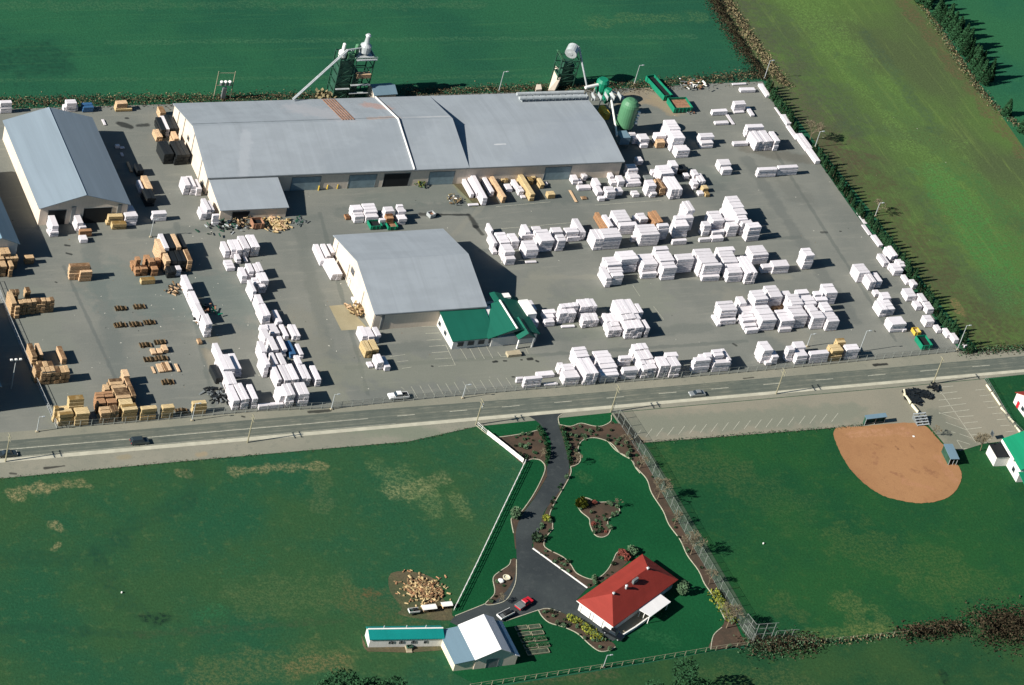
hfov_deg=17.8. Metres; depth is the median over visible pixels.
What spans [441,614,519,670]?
barn
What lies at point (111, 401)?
bare lumber stack
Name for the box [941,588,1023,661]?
bramble thicket
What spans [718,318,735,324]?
wrapped lumber stack
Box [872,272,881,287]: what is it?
wrapped lumber stack
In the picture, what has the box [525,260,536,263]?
wrapped lumber stack
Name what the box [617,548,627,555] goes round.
shrub
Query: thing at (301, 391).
wrapped lumber stack
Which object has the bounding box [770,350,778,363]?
wrapped lumber stack
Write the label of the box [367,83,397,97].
boiler shed
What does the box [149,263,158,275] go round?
bare lumber stack
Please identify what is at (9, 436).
utility pole
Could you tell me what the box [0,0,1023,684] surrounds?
ground
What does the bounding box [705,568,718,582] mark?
bare tree
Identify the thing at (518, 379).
wrapped lumber stack
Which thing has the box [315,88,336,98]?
sawdust heap
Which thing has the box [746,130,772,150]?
wrapped lumber stack
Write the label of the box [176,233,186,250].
black wrapped stack
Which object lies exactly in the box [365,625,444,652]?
mobile home
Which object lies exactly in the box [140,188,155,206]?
black wrapped stack
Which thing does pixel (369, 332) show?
wrapped lumber stack
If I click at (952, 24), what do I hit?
conifer tree
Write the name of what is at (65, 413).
bare lumber stack
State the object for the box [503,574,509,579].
planter tub
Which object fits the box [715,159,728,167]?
wrapped lumber stack
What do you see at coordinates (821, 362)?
chain link fence
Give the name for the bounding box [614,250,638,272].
wrapped lumber stack
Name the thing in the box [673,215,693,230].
wrapped lumber stack
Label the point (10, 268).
bare lumber stack
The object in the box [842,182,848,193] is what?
hedge cypress
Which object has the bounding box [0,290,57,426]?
boundary fence
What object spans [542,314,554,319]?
wrapped lumber stack
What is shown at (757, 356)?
wrapped lumber stack
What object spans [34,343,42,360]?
bare lumber stack
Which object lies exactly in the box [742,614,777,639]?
backstop
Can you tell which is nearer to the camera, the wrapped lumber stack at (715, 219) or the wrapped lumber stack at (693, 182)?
the wrapped lumber stack at (715, 219)
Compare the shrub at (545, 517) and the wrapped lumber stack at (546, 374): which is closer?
the shrub at (545, 517)
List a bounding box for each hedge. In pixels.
[566,613,582,623]
[579,620,606,641]
[707,587,738,623]
[733,625,825,663]
[816,632,905,645]
[888,613,970,645]
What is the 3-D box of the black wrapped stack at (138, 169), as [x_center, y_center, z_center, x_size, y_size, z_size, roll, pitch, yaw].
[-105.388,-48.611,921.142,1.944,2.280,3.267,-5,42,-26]
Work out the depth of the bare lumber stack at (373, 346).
880.73 m
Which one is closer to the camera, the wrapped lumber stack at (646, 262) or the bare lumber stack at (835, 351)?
the bare lumber stack at (835, 351)
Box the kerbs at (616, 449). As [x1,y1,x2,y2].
[455,414,724,651]
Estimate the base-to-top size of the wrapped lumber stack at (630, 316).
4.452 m
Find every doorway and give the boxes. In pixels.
[46,209,66,224]
[82,207,112,222]
[231,211,249,219]
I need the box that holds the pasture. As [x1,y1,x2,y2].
[0,427,522,684]
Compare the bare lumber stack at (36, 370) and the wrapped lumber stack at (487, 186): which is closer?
the bare lumber stack at (36, 370)
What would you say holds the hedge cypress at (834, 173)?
on the yard at (806, 205)
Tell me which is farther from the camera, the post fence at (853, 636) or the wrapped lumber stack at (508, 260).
the wrapped lumber stack at (508, 260)
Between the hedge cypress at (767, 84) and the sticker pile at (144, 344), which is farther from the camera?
the hedge cypress at (767, 84)
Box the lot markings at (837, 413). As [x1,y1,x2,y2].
[636,386,1011,448]
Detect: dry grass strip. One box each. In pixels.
[721,0,794,87]
[916,2,1020,125]
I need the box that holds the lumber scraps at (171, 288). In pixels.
[164,281,182,295]
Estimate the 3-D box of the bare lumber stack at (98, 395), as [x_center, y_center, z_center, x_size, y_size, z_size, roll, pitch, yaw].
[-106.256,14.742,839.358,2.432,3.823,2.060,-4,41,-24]
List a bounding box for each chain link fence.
[57,401,342,427]
[341,372,679,407]
[612,402,754,640]
[680,345,962,377]
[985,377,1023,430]
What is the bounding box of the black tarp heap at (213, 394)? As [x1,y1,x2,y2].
[199,382,227,404]
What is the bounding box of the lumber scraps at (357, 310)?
[344,300,364,316]
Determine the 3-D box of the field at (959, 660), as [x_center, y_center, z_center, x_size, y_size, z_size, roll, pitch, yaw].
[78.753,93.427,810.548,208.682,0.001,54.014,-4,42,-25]
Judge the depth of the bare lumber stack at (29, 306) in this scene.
860.91 m
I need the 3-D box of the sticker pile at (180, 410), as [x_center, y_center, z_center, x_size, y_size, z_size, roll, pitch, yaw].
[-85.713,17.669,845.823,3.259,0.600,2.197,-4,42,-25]
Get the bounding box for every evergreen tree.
[314,667,368,684]
[357,675,407,684]
[645,655,713,684]
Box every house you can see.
[577,554,677,629]
[1013,391,1023,416]
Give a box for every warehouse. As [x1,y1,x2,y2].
[0,198,19,253]
[3,107,130,224]
[333,229,486,329]
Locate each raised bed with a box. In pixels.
[514,625,528,630]
[517,631,530,636]
[520,636,533,642]
[523,643,536,649]
[526,647,549,655]
[528,624,541,629]
[530,630,544,635]
[533,636,546,641]
[536,642,549,647]
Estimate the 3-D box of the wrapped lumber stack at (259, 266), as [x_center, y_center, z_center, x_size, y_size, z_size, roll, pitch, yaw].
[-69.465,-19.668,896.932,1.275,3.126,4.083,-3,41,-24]
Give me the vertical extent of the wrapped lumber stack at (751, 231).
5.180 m
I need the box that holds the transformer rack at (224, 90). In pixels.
[213,71,235,99]
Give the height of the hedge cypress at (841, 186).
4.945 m
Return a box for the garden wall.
[623,616,650,634]
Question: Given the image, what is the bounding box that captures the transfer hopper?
[614,130,630,147]
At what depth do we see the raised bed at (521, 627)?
810.65 m
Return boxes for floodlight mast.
[10,358,21,388]
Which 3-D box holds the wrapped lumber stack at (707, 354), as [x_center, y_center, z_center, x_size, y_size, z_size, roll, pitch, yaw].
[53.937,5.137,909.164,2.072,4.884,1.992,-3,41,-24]
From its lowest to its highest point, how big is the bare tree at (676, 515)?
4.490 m
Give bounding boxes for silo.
[614,97,640,131]
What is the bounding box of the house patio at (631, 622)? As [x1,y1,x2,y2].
[616,611,647,633]
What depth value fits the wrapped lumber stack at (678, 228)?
955.14 m
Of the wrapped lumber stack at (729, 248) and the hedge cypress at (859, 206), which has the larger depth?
the hedge cypress at (859, 206)
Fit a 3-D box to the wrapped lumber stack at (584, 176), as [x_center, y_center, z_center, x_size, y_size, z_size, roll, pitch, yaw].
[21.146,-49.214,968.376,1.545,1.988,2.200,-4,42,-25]
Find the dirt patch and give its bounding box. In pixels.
[388,571,453,619]
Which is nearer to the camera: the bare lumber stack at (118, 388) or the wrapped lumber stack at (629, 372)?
the bare lumber stack at (118, 388)
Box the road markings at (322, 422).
[3,365,989,457]
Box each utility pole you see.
[5,432,10,461]
[247,413,254,442]
[475,397,483,424]
[610,383,620,411]
[775,368,785,393]
[933,356,944,382]
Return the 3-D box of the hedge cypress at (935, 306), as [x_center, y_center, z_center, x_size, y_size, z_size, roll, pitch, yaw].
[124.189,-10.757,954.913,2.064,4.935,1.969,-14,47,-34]
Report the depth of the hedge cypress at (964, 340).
944.63 m
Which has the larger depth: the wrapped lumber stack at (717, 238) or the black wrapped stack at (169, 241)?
the wrapped lumber stack at (717, 238)
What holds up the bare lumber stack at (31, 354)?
on the yard at (806, 205)
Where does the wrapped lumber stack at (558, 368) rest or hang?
on the yard at (806, 205)
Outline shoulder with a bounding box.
[0,349,1023,477]
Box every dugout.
[863,413,886,424]
[941,444,958,464]
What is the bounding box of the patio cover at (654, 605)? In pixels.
[638,594,670,623]
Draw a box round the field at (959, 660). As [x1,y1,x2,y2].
[511,620,1023,684]
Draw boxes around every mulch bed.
[486,558,515,603]
[498,430,546,464]
[512,465,546,548]
[533,469,633,587]
[539,609,614,650]
[559,421,639,471]
[580,498,618,536]
[614,423,746,648]
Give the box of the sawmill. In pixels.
[173,90,624,193]
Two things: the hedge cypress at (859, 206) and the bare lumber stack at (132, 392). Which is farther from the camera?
the hedge cypress at (859, 206)
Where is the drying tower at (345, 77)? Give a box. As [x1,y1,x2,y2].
[292,33,377,100]
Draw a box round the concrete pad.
[329,305,365,329]
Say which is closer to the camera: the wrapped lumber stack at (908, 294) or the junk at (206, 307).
the junk at (206, 307)
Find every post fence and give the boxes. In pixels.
[470,641,752,684]
[757,625,956,643]
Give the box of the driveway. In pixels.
[450,413,614,640]
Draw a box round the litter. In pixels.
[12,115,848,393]
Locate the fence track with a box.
[615,413,761,645]
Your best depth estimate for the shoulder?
858.22 m
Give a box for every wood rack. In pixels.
[421,604,436,611]
[441,601,452,608]
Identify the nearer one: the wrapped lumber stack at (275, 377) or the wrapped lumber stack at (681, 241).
the wrapped lumber stack at (275, 377)
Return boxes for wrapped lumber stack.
[0,100,11,112]
[0,107,11,113]
[46,215,58,230]
[46,226,58,236]
[62,104,77,110]
[65,99,76,111]
[72,214,83,230]
[78,223,85,230]
[78,235,87,242]
[80,102,93,111]
[123,205,137,225]
[136,180,142,192]
[150,210,166,221]
[157,234,168,250]
[160,116,169,136]
[175,265,181,275]
[179,176,190,194]
[180,275,192,298]
[186,291,199,311]
[187,176,195,194]
[192,303,204,324]
[193,179,201,195]
[197,206,206,219]
[199,314,211,336]
[200,198,211,218]
[207,200,214,217]
[211,213,219,225]
[211,343,221,357]
[214,354,228,376]
[219,241,229,257]
[222,371,236,388]
[223,260,234,271]
[223,354,234,374]
[225,385,239,409]
[227,240,235,257]
[229,353,241,376]
[232,239,242,257]
[234,254,240,263]
[234,383,249,408]
[237,236,249,257]
[237,267,246,283]
[244,263,253,279]
[245,235,259,255]
[245,280,256,301]
[245,384,257,408]
[251,277,258,289]
[252,263,259,276]
[252,294,263,310]
[255,303,270,324]
[255,341,266,357]
[256,262,262,271]
[256,272,268,289]
[257,284,265,293]
[257,353,269,377]
[257,402,283,409]
[258,324,268,332]
[258,328,270,344]
[265,336,278,354]
[267,323,279,337]
[268,352,277,368]
[269,365,281,386]
[271,310,281,326]
[273,386,285,403]
[275,336,286,356]
[275,353,286,364]
[277,364,291,384]
[278,324,288,339]
[281,383,295,407]
[284,340,295,358]
[285,364,298,387]
[286,324,300,340]
[293,355,301,366]
[293,382,309,405]
[294,343,303,358]
[295,364,310,385]
[308,365,320,386]
[312,244,324,265]
[320,244,330,258]
[323,258,342,279]
[326,244,334,257]
[349,205,362,217]
[351,212,363,222]
[351,296,359,305]
[356,326,367,340]
[361,203,377,213]
[363,213,378,223]
[364,327,374,340]
[366,361,372,367]
[371,327,380,342]
[372,354,383,369]
[378,218,385,225]
[380,206,394,217]
[381,356,390,370]
[394,207,405,217]
[395,214,406,224]
[461,179,473,197]
[467,177,478,197]
[468,203,478,205]
[470,175,486,204]
[481,177,493,196]
[485,223,493,234]
[486,233,496,247]
[489,246,496,254]
[494,232,509,248]
[498,244,514,261]
[503,184,511,192]
[503,256,515,265]
[506,233,519,248]
[510,179,518,189]
[515,186,523,195]
[515,376,522,382]
[518,224,530,234]
[518,232,533,242]
[519,240,538,258]
[521,375,542,387]
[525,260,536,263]
[528,300,536,310]
[530,226,540,232]
[531,319,538,327]
[532,229,554,251]
[535,370,554,377]
[540,309,555,317]
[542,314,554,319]
[542,318,554,326]
[543,382,557,385]
[549,227,562,237]
[553,234,565,251]
[554,308,576,323]
[555,362,562,374]
[557,302,578,312]
[559,370,579,384]
[560,363,574,372]
[561,324,574,327]
[563,227,578,239]
[566,234,579,241]
[569,174,578,184]
[569,346,588,366]
[570,218,585,239]
[574,357,598,384]
[576,184,590,190]
[576,298,597,317]
[578,313,597,322]
[579,316,598,327]
[580,173,587,180]
[587,229,603,249]
[590,178,600,186]
[590,181,602,195]
[591,350,614,370]
[597,196,604,201]
[597,266,611,287]
[597,363,616,369]
[597,368,618,382]
[599,228,621,249]
[599,313,619,327]
[600,256,621,268]
[601,214,612,227]
[603,186,615,199]
[603,321,619,331]
[605,326,621,337]
[607,172,613,179]
[607,267,623,273]
[608,179,615,185]
[608,210,631,227]
[609,299,638,316]
[610,272,623,284]
[614,175,624,186]
[614,187,622,195]
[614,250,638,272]
[617,221,636,234]
[617,355,631,366]
[619,313,640,325]
[619,366,637,379]
[620,319,643,338]
[623,164,637,174]
[624,179,640,186]
[625,172,640,179]
[628,132,637,143]
[628,343,648,359]
[630,190,639,197]
[630,235,636,241]
[631,215,637,222]
[632,349,652,366]
[633,224,659,245]
[634,157,642,165]
[634,303,642,320]
[635,213,647,224]
[636,133,649,145]
[636,253,657,274]
[637,359,655,370]
[638,363,656,378]
[639,143,647,148]
[639,271,656,278]
[641,319,649,336]
[642,179,656,195]
[649,191,656,197]
[651,246,668,254]
[652,132,665,142]
[653,165,673,180]
[653,251,674,272]
[654,356,669,377]
[656,223,668,239]
[657,261,676,279]
[659,120,680,142]
[662,176,682,199]
[664,352,678,358]
[665,130,684,151]
[666,356,680,377]
[667,160,677,173]
[669,220,688,237]
[671,238,686,244]
[672,145,689,157]
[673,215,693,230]
[674,253,693,272]
[678,201,694,214]
[682,173,689,178]
[689,179,698,188]
[689,356,710,372]
[690,169,698,178]
[692,248,717,276]
[696,133,714,144]
[696,173,705,185]
[696,190,703,195]
[698,140,712,148]
[698,221,710,236]
[698,237,710,242]
[699,263,721,277]
[700,274,719,281]
[703,352,711,364]
[704,211,724,230]
[709,349,723,366]
[709,359,730,371]
[710,109,727,115]
[710,229,724,235]
[710,234,723,241]
[711,314,720,326]
[713,120,728,124]
[713,300,737,319]
[714,246,734,257]
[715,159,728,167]
[716,161,731,171]
[716,251,737,272]
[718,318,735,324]
[719,208,732,217]
[720,166,732,174]
[721,348,731,369]
[722,196,743,212]
[722,263,741,274]
[723,217,735,228]
[723,222,738,236]
[723,267,742,282]
[726,114,734,123]
[731,100,745,110]
[731,208,746,218]
[732,82,745,85]
[732,141,748,146]
[734,296,746,307]
[735,215,747,231]
[736,304,753,315]
[737,219,751,235]
[737,256,757,283]
[737,314,755,325]
[739,87,755,92]
[742,222,761,241]
[742,322,756,329]
[743,124,763,136]
[744,327,758,333]
[745,106,754,116]
[745,245,768,263]
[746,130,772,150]
[746,289,768,306]
[752,305,776,330]
[754,341,772,362]
[755,167,777,176]
[755,352,760,361]
[758,83,769,97]
[759,263,771,272]
[762,285,782,307]
[764,360,771,365]
[768,131,779,150]
[770,260,789,273]
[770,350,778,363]
[774,309,794,328]
[776,164,798,175]
[777,327,791,332]
[780,114,790,125]
[781,290,790,302]
[783,293,803,308]
[783,345,794,361]
[786,125,796,139]
[786,305,807,327]
[792,341,805,349]
[792,349,807,364]
[794,289,808,295]
[795,133,811,150]
[796,248,814,269]
[799,295,816,308]
[804,304,817,314]
[806,148,819,163]
[806,311,825,328]
[806,350,828,363]
[811,291,821,297]
[814,296,827,307]
[817,302,832,312]
[819,283,837,303]
[822,311,839,331]
[842,344,859,359]
[850,263,869,282]
[861,224,871,234]
[862,273,876,289]
[870,235,882,246]
[871,289,878,297]
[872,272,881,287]
[872,300,887,316]
[876,253,889,266]
[877,292,890,301]
[882,299,894,315]
[883,246,897,261]
[884,316,906,332]
[887,263,903,275]
[894,259,905,269]
[900,274,909,284]
[901,288,916,301]
[909,279,917,288]
[911,300,921,310]
[916,293,926,304]
[920,315,934,327]
[922,301,933,313]
[933,324,941,332]
[941,328,950,337]
[950,333,958,343]
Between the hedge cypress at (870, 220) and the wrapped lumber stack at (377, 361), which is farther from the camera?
the hedge cypress at (870, 220)
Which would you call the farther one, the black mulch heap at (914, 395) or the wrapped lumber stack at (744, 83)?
the wrapped lumber stack at (744, 83)
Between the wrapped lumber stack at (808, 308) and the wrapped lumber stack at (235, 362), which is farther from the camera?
the wrapped lumber stack at (808, 308)
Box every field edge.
[0,428,465,479]
[635,422,861,446]
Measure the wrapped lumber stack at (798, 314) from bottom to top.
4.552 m
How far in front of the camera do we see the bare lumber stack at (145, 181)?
915.81 m
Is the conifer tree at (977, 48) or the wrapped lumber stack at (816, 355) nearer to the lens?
the wrapped lumber stack at (816, 355)
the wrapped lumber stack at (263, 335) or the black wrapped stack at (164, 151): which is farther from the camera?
the black wrapped stack at (164, 151)
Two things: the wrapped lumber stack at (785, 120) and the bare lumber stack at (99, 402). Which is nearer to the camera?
the bare lumber stack at (99, 402)
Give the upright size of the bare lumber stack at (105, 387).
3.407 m
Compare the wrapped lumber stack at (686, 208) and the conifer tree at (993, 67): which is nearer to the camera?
the wrapped lumber stack at (686, 208)
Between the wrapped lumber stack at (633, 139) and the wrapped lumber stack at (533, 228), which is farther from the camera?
the wrapped lumber stack at (633, 139)
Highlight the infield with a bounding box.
[833,422,961,502]
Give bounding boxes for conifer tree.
[914,0,924,4]
[923,0,932,8]
[931,0,943,19]
[936,4,947,22]
[939,3,954,28]
[945,11,959,33]
[949,16,963,41]
[955,23,969,48]
[959,34,971,56]
[960,27,974,51]
[965,46,974,62]
[967,45,982,70]
[970,37,975,50]
[971,44,979,57]
[972,57,983,75]
[975,59,988,80]
[981,68,990,86]
[982,50,986,62]
[983,58,996,81]
[1000,98,1012,116]
[1016,119,1023,133]
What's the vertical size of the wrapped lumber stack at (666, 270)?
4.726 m
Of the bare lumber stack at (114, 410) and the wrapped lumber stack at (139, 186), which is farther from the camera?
the wrapped lumber stack at (139, 186)
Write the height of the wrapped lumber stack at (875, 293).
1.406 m
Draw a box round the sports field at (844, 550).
[639,425,1023,646]
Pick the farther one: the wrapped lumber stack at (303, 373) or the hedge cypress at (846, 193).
the hedge cypress at (846, 193)
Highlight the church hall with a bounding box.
[986,430,1023,482]
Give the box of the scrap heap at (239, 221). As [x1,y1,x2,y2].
[229,216,252,227]
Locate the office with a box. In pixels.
[437,292,539,357]
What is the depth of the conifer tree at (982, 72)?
1061.62 m
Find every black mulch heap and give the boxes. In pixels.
[902,387,933,405]
[926,381,940,391]
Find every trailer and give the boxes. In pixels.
[408,607,422,615]
[496,607,514,619]
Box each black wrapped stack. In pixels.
[133,164,143,175]
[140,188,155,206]
[154,117,166,137]
[156,141,173,163]
[163,233,175,249]
[164,114,177,135]
[164,265,175,277]
[167,250,177,266]
[169,140,189,164]
[173,249,186,270]
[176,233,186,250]
[209,364,222,383]
[677,164,687,173]
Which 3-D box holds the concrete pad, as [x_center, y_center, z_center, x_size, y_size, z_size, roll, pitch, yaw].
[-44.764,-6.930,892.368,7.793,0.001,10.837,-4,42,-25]
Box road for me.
[0,356,1023,458]
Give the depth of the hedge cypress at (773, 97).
1024.29 m
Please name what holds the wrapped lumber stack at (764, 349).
on the yard at (806, 205)
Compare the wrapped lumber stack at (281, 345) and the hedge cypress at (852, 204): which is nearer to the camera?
the wrapped lumber stack at (281, 345)
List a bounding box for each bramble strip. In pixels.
[0,86,324,110]
[398,67,770,96]
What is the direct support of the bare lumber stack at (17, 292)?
on the yard at (806, 205)
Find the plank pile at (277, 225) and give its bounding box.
[262,216,292,232]
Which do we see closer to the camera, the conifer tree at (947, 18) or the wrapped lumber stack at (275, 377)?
the wrapped lumber stack at (275, 377)
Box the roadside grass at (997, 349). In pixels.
[954,342,1023,359]
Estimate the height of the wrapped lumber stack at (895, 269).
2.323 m
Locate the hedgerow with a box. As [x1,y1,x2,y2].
[701,0,769,79]
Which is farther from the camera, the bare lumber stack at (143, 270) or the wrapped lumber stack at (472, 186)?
the wrapped lumber stack at (472, 186)
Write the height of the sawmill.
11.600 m
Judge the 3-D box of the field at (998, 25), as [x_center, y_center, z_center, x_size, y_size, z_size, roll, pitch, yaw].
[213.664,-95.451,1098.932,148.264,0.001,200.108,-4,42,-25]
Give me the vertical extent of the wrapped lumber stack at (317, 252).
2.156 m
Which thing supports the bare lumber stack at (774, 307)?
on the yard at (806, 205)
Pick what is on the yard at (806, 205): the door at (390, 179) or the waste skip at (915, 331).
the waste skip at (915, 331)
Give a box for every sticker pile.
[113,321,126,327]
[114,305,126,310]
[129,321,141,326]
[133,303,145,309]
[139,342,151,347]
[143,319,155,324]
[143,356,156,361]
[154,339,166,344]
[155,355,168,360]
[161,378,174,384]
[174,407,187,413]
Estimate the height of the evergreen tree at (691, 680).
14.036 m
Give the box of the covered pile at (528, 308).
[518,299,536,318]
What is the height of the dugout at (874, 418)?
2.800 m
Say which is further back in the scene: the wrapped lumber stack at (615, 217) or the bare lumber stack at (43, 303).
the wrapped lumber stack at (615, 217)
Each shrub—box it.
[510,506,521,518]
[531,531,543,542]
[542,514,551,520]
[575,495,587,508]
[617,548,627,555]
[622,553,630,560]
[627,544,637,554]
[676,579,688,595]
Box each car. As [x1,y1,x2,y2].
[0,449,17,457]
[129,436,149,445]
[688,389,705,396]
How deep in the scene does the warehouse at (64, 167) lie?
903.31 m
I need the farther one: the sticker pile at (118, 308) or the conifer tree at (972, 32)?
the conifer tree at (972, 32)
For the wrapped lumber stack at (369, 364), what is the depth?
877.38 m
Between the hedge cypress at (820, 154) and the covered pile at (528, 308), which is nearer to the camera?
the covered pile at (528, 308)
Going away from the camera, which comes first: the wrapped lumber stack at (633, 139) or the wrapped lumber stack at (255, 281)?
the wrapped lumber stack at (255, 281)
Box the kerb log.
[991,392,1000,405]
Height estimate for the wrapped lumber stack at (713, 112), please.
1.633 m
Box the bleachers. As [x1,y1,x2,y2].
[912,412,929,425]
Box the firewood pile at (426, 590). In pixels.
[394,569,450,609]
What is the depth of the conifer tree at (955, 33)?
1077.41 m
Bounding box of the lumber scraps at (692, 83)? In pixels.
[679,78,712,90]
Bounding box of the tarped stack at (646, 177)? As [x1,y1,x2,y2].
[642,175,652,180]
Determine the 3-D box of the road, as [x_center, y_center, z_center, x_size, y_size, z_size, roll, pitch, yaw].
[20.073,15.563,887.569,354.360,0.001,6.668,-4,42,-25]
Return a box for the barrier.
[911,403,918,412]
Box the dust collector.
[585,77,623,135]
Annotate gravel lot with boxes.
[612,379,1018,450]
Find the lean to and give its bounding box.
[207,177,288,219]
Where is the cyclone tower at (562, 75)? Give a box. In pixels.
[535,43,587,91]
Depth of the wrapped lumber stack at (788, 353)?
920.12 m
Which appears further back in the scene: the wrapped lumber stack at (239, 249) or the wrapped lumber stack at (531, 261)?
the wrapped lumber stack at (531, 261)
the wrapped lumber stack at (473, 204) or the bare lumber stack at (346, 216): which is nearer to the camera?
the bare lumber stack at (346, 216)
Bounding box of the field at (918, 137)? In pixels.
[710,0,1023,350]
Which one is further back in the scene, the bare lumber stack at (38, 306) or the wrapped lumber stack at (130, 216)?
the wrapped lumber stack at (130, 216)
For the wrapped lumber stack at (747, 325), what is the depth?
928.31 m
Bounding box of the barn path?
[361,635,441,652]
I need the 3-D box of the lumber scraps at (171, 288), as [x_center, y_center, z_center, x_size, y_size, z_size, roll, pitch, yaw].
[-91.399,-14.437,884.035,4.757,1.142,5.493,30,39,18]
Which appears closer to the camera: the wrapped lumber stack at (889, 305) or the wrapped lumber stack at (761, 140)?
the wrapped lumber stack at (889, 305)
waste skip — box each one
[250,217,264,228]
[367,219,382,229]
[385,221,397,229]
[426,210,435,217]
[645,74,672,100]
[666,97,692,112]
[911,327,920,335]
[914,335,932,349]
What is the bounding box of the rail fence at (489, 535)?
[454,460,525,608]
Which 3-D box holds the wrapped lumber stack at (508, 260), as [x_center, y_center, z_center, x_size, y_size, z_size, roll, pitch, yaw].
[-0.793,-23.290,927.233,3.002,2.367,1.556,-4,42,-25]
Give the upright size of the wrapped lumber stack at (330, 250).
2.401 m
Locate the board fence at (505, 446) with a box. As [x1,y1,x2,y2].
[487,431,523,461]
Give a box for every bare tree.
[574,452,582,462]
[620,434,633,442]
[638,455,648,467]
[653,477,673,498]
[672,510,683,524]
[682,529,708,554]
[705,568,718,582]
[720,601,744,627]
[805,119,824,139]
[874,198,887,212]
[973,432,991,450]
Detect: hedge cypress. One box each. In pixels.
[764,77,769,88]
[768,87,774,97]
[770,86,777,101]
[777,98,782,110]
[780,101,786,113]
[789,111,794,121]
[818,148,823,159]
[822,153,828,167]
[830,164,837,178]
[838,177,844,190]
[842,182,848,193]
[844,185,850,197]
[847,189,852,200]
[848,192,854,203]
[850,197,855,206]
[856,200,862,212]
[857,204,864,216]
[861,210,865,218]
[866,211,874,225]
[871,218,878,231]
[875,223,880,234]
[878,231,884,240]
[881,233,887,243]
[886,236,893,246]
[901,251,905,262]
[903,260,910,273]
[906,267,911,276]
[912,268,918,279]
[917,282,923,292]
[923,285,930,298]
[929,292,934,304]
[933,299,938,313]
[936,309,942,319]
[940,312,945,323]
[942,315,948,327]
[945,318,952,329]
[949,319,957,332]
[960,329,969,346]
[968,341,974,352]
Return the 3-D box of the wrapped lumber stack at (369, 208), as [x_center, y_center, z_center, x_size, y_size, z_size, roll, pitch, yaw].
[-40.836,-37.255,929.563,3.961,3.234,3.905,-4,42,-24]
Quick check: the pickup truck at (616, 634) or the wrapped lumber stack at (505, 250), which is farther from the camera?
the wrapped lumber stack at (505, 250)
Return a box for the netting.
[292,215,309,225]
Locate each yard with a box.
[0,81,959,432]
[454,184,480,206]
[987,375,1023,430]
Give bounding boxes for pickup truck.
[387,391,409,400]
[515,596,533,609]
[602,626,624,640]
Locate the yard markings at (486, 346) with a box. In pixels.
[390,187,661,397]
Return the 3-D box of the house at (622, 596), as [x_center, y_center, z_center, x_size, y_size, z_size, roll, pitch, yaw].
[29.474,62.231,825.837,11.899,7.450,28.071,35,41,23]
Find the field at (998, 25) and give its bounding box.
[928,0,1023,146]
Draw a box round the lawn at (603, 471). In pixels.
[449,413,749,684]
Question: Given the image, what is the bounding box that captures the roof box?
[502,293,510,298]
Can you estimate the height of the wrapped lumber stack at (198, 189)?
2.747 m
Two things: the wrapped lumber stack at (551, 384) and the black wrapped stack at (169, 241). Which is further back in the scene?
the black wrapped stack at (169, 241)
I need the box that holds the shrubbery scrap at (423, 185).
[414,181,425,187]
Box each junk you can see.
[200,303,222,314]
[447,193,461,204]
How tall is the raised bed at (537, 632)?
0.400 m
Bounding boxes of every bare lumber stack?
[0,247,5,258]
[0,260,6,276]
[3,247,10,256]
[5,291,16,316]
[6,260,13,276]
[13,254,18,268]
[14,289,19,300]
[14,301,19,318]
[18,300,23,314]
[21,299,27,314]
[23,287,30,298]
[24,254,33,263]
[26,299,31,314]
[26,343,36,367]
[31,298,36,313]
[32,364,40,382]
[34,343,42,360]
[35,298,40,313]
[36,361,42,366]
[39,367,45,384]
[40,298,45,312]
[42,361,48,366]
[44,297,50,312]
[44,367,50,383]
[49,297,54,311]
[49,366,55,383]
[51,405,58,422]
[54,366,60,383]
[56,346,66,364]
[56,405,73,425]
[59,366,65,382]
[63,365,69,382]
[67,395,83,410]
[68,263,89,279]
[73,407,89,425]
[78,228,91,236]
[78,267,92,281]
[93,392,103,405]
[94,398,105,413]
[97,406,110,423]
[101,384,109,391]
[103,391,113,400]
[105,213,122,224]
[106,398,116,405]
[107,378,122,389]
[109,404,118,421]
[110,221,126,229]
[110,384,127,397]
[114,100,127,108]
[114,106,131,111]
[114,391,130,401]
[117,398,132,412]
[119,403,137,421]
[120,369,129,381]
[123,377,131,389]
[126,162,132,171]
[128,386,135,402]
[130,260,133,270]
[133,256,140,270]
[133,265,139,275]
[139,175,152,190]
[139,265,147,275]
[139,405,156,420]
[140,276,154,284]
[142,255,149,264]
[146,257,154,272]
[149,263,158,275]
[150,348,156,354]
[152,129,162,141]
[152,238,165,261]
[154,257,160,268]
[156,106,165,116]
[156,348,162,354]
[156,363,163,372]
[160,344,167,352]
[160,404,174,418]
[161,251,170,271]
[161,361,171,371]
[169,131,178,142]
[170,234,180,249]
[183,249,192,271]
[190,400,206,413]
[196,338,201,344]
[344,214,349,219]
[359,340,371,357]
[368,339,378,356]
[384,214,393,223]
[490,176,505,202]
[501,178,507,182]
[516,174,534,200]
[526,177,533,184]
[535,178,544,188]
[545,191,555,198]
[569,190,576,201]
[593,212,607,228]
[647,210,662,227]
[653,139,664,147]
[653,178,665,195]
[700,185,708,192]
[771,305,782,309]
[826,344,843,360]
[834,338,845,347]
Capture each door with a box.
[289,176,321,190]
[347,174,377,187]
[381,173,410,186]
[427,171,455,184]
[485,658,499,667]
[542,166,571,179]
[580,606,590,617]
[592,614,602,626]
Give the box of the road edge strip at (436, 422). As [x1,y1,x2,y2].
[0,369,1023,462]
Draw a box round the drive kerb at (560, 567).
[532,548,587,587]

